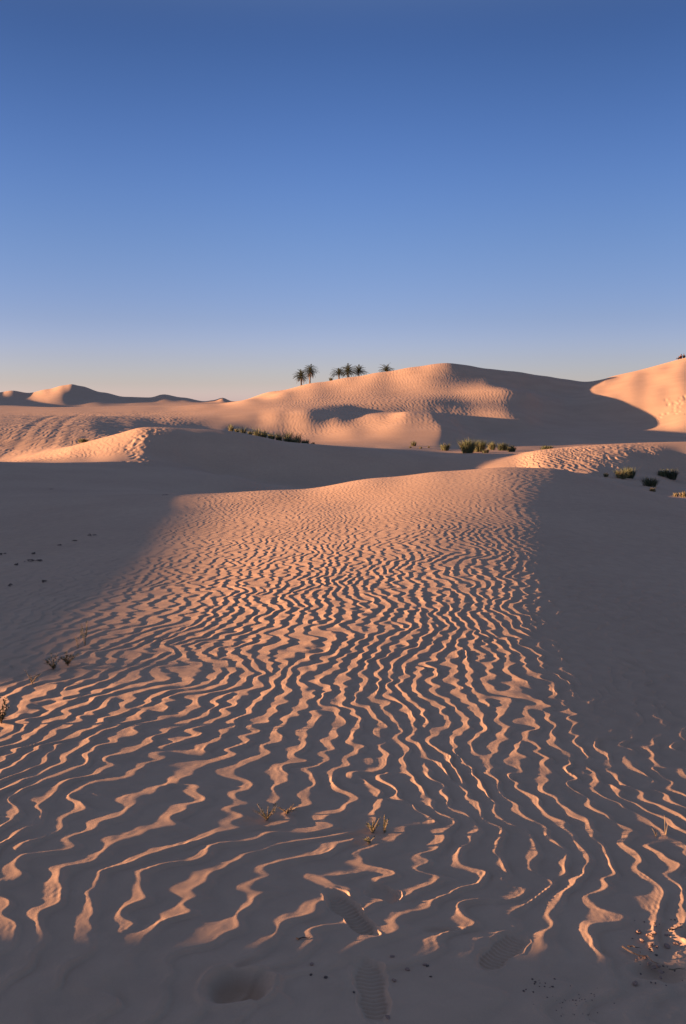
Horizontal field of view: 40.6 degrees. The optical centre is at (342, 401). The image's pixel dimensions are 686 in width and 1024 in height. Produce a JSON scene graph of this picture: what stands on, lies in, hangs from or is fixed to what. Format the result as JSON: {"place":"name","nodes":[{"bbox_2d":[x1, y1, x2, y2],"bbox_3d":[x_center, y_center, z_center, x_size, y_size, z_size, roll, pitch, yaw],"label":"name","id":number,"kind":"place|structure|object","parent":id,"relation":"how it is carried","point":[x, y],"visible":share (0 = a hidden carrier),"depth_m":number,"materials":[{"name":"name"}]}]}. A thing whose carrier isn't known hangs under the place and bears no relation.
{"place":"outdoors","nodes":[
{"label":"outdoors","id":0,"kind":"place"},
{"bbox_2d":[0,358,685,1023],"bbox_3d":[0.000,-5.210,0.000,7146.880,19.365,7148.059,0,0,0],"label":"sand ground","id":1,"kind":"structure","parent":0,"point":[356,616],"depth_m":5.13,"materials":[{"name":"beige sand"}]},
{"bbox_2d":[0,697,8,723],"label":"plant","id":2,"kind":"object","parent":1,"relation":"on","point":[2,716],"visible":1,"depth_m":4.65,"materials":[{"name":"brown plant"}]},
{"bbox_2d":[25,671,41,683],"bbox_3d":[-1.802,1.600,5.399,0.082,0.081,0.068,0,0,-35],"label":"plant","id":3,"kind":"object","parent":1,"relation":"on","point":[34,678],"visible":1,"depth_m":5.38,"materials":[{"name":"brown plant"}]},
{"bbox_2d":[44,653,60,669],"bbox_3d":[-1.802,1.607,5.735,0.089,0.106,0.140,0,0,0],"label":"plant","id":4,"kind":"object","parent":1,"relation":"on","point":[50,665],"visible":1,"depth_m":5.73,"materials":[{"name":"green plant"}]},
{"bbox_2d":[61,652,78,665],"bbox_3d":[-1.706,1.611,5.801,0.103,0.091,0.119,0,0,0],"label":"plant","id":5,"kind":"object","parent":1,"relation":"on","point":[67,661],"visible":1,"depth_m":5.81,"materials":[{"name":"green plant"}]},
{"bbox_2d":[78,438,88,442],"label":"desert bush","id":6,"kind":"object","parent":1,"relation":"on","point":[82,440],"visible":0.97,"depth_m":59.57,"materials":[{"name":"plant"}]},
{"bbox_2d":[81,621,87,644],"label":"plant","id":7,"kind":"object","parent":1,"relation":"on","point":[86,629],"visible":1,"depth_m":6.36,"materials":[{"name":"brown plant"}]},
{"bbox_2d":[227,424,234,430],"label":"desert bush","id":8,"kind":"object","parent":1,"relation":"on","point":[231,428],"visible":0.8,"depth_m":49.95,"materials":[{"name":"plant"}]},
{"bbox_2d":[251,426,261,435],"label":"desert bush","id":9,"kind":"object","parent":1,"relation":"on","point":[258,432],"visible":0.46,"depth_m":54.46,"materials":[{"name":"plant"}]},
{"bbox_2d":[260,430,267,437],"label":"desert bush","id":10,"kind":"object","parent":1,"relation":"on","point":[264,433],"visible":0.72,"depth_m":50.89,"materials":[{"name":"plant"}]},
{"bbox_2d":[254,803,277,820],"bbox_3d":[-0.307,1.626,3.667,0.102,0.063,0.096,0,0,0],"label":"plant","id":11,"kind":"object","parent":1,"relation":"on","point":[267,817],"visible":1,"depth_m":3.67,"materials":[{"name":"brown plant"}]},
{"bbox_2d":[267,433,275,438],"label":"desert bush","id":12,"kind":"object","parent":1,"relation":"on","point":[270,436],"visible":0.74,"depth_m":51.41,"materials":[{"name":"green plant"}]},
{"bbox_2d":[274,432,283,440],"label":"desert bush","id":13,"kind":"object","parent":1,"relation":"on","point":[279,438],"visible":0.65,"depth_m":52.84,"materials":[{"name":"green plant"}]},
{"bbox_2d":[277,804,296,812],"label":"plant","id":14,"kind":"object","parent":1,"relation":"on","point":[287,810],"visible":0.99,"depth_m":3.73,"materials":[{"name":"beige plant"}]},
{"bbox_2d":[280,431,296,441],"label":"desert bush","id":15,"kind":"object","parent":1,"relation":"on","point":[286,436],"visible":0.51,"depth_m":53.95,"materials":[{"name":"green plant"}]},
{"bbox_2d":[290,433,301,442],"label":"desert bush","id":16,"kind":"object","parent":1,"relation":"on","point":[295,438],"visible":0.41,"depth_m":54.41,"materials":[{"name":"green plant"}]},
{"bbox_2d":[293,369,309,385],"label":"date palm","id":17,"kind":"object","parent":1,"relation":"on","point":[301,375],"visible":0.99,"depth_m":227.89,"materials":[{"name":"green plant"}]},
{"bbox_2d":[303,364,319,383],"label":"date palm","id":18,"kind":"object","parent":1,"relation":"on","point":[310,369],"visible":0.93,"depth_m":230.75,"materials":[{"name":"green plant"}]},
{"bbox_2d":[331,368,345,378],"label":"date palm","id":19,"kind":"object","parent":1,"relation":"on","point":[338,371],"visible":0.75,"depth_m":229.85,"materials":[{"name":"green plant"}]},
{"bbox_2d":[339,363,357,376],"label":"date palm","id":20,"kind":"object","parent":1,"relation":"on","point":[348,371],"visible":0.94,"depth_m":225.52,"materials":[{"name":"green plant"}]},
{"bbox_2d":[351,364,366,376],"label":"date palm","id":21,"kind":"object","parent":1,"relation":"on","point":[358,372],"visible":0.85,"depth_m":231.56,"materials":[{"name":"green plant"}]},
{"bbox_2d":[367,817,380,832],"bbox_3d":[0.109,1.655,3.622,0.045,0.060,0.087,0,0,42],"label":"plant","id":22,"kind":"object","parent":1,"relation":"on","point":[372,828],"visible":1,"depth_m":3.63,"materials":[{"name":"brown plant"}]},
{"bbox_2d":[378,364,393,371],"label":"date palm","id":23,"kind":"object","parent":1,"relation":"on","point":[386,368],"visible":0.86,"depth_m":229.73,"materials":[{"name":"green plant"}]},
{"bbox_2d":[383,814,388,832],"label":"plant","id":24,"kind":"object","parent":1,"relation":"on","point":[385,825],"visible":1,"depth_m":3.62,"materials":[{"name":"brown plant"}]},
{"bbox_2d":[440,443,452,450],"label":"desert bush","id":25,"kind":"object","parent":1,"relation":"on","point":[445,448],"visible":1,"depth_m":59.62,"materials":[{"name":"plant"}]},
{"bbox_2d":[458,438,481,452],"bbox_3d":[7.551,2.558,55.316,1.925,1.046,1.744,0,0,0],"label":"desert bush","id":26,"kind":"object","parent":1,"relation":"on","point":[467,447],"visible":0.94,"depth_m":55.09,"materials":[{"name":"plant"}]},
{"bbox_2d":[473,439,488,451],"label":"desert bush","id":27,"kind":"object","parent":1,"relation":"on","point":[480,448],"visible":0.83,"depth_m":57.16,"materials":[{"name":"plant"}]},
{"bbox_2d":[486,441,495,449],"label":"desert bush","id":28,"kind":"object","parent":1,"relation":"on","point":[490,446],"visible":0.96,"depth_m":61.15,"materials":[{"name":"plant"}]},
{"bbox_2d":[496,443,510,450],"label":"desert bush","id":29,"kind":"object","parent":1,"relation":"on","point":[501,447],"visible":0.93,"depth_m":59.22,"materials":[{"name":"green plant"}]},
{"bbox_2d":[505,444,516,451],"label":"desert bush","id":30,"kind":"object","parent":1,"relation":"on","point":[511,449],"visible":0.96,"depth_m":55.92,"materials":[{"name":"green plant"}]},
{"bbox_2d":[540,445,552,449],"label":"desert bush","id":31,"kind":"object","parent":1,"relation":"on","point":[543,447],"visible":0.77,"depth_m":50.89,"materials":[{"name":"green plant"}]},
{"bbox_2d":[612,468,629,478],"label":"desert bush","id":32,"kind":"object","parent":1,"relation":"on","point":[621,475],"visible":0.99,"depth_m":36.19,"materials":[{"name":"plant"}]},
{"bbox_2d":[621,467,635,478],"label":"desert bush","id":33,"kind":"object","parent":1,"relation":"on","point":[631,473],"visible":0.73,"depth_m":36.89,"materials":[{"name":"green plant"}]},
{"bbox_2d":[622,946,657,963],"bbox_3d":[0.920,1.714,2.875,0.124,0.009,0.018,0,0,42],"label":"dry twig","id":34,"kind":"object","parent":1,"relation":"on","point":[636,954],"visible":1,"depth_m":2.88,"materials":[{"name":"brown wood"}]},
{"bbox_2d":[640,476,659,486],"bbox_3d":[11.090,2.861,33.503,0.896,0.419,0.955,0,0,0],"label":"desert bush","id":35,"kind":"object","parent":1,"relation":"on","point":[650,483],"visible":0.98,"depth_m":33.38,"materials":[{"name":"green plant"}]},
{"bbox_2d":[656,468,667,476],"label":"desert bush","id":36,"kind":"object","parent":1,"relation":"on","point":[663,473],"visible":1,"depth_m":40.64,"materials":[{"name":"green plant"}]},
{"bbox_2d":[666,467,679,479],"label":"desert bush","id":37,"kind":"object","parent":1,"relation":"on","point":[672,475],"visible":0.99,"depth_m":40.66,"materials":[{"name":"green plant"}]},
{"bbox_2d":[678,490,685,496],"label":"desert bush","id":38,"kind":"object","parent":1,"relation":"on","point":[683,494],"visible":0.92,"depth_m":26.82,"materials":[{"name":"plant"}]},
{"bbox_2d":[0,0,685,400],"label":"sky","id":39,"kind":"structure","parent":0,"point":[201,200],"materials":[{"name":"blue"}]}
]}

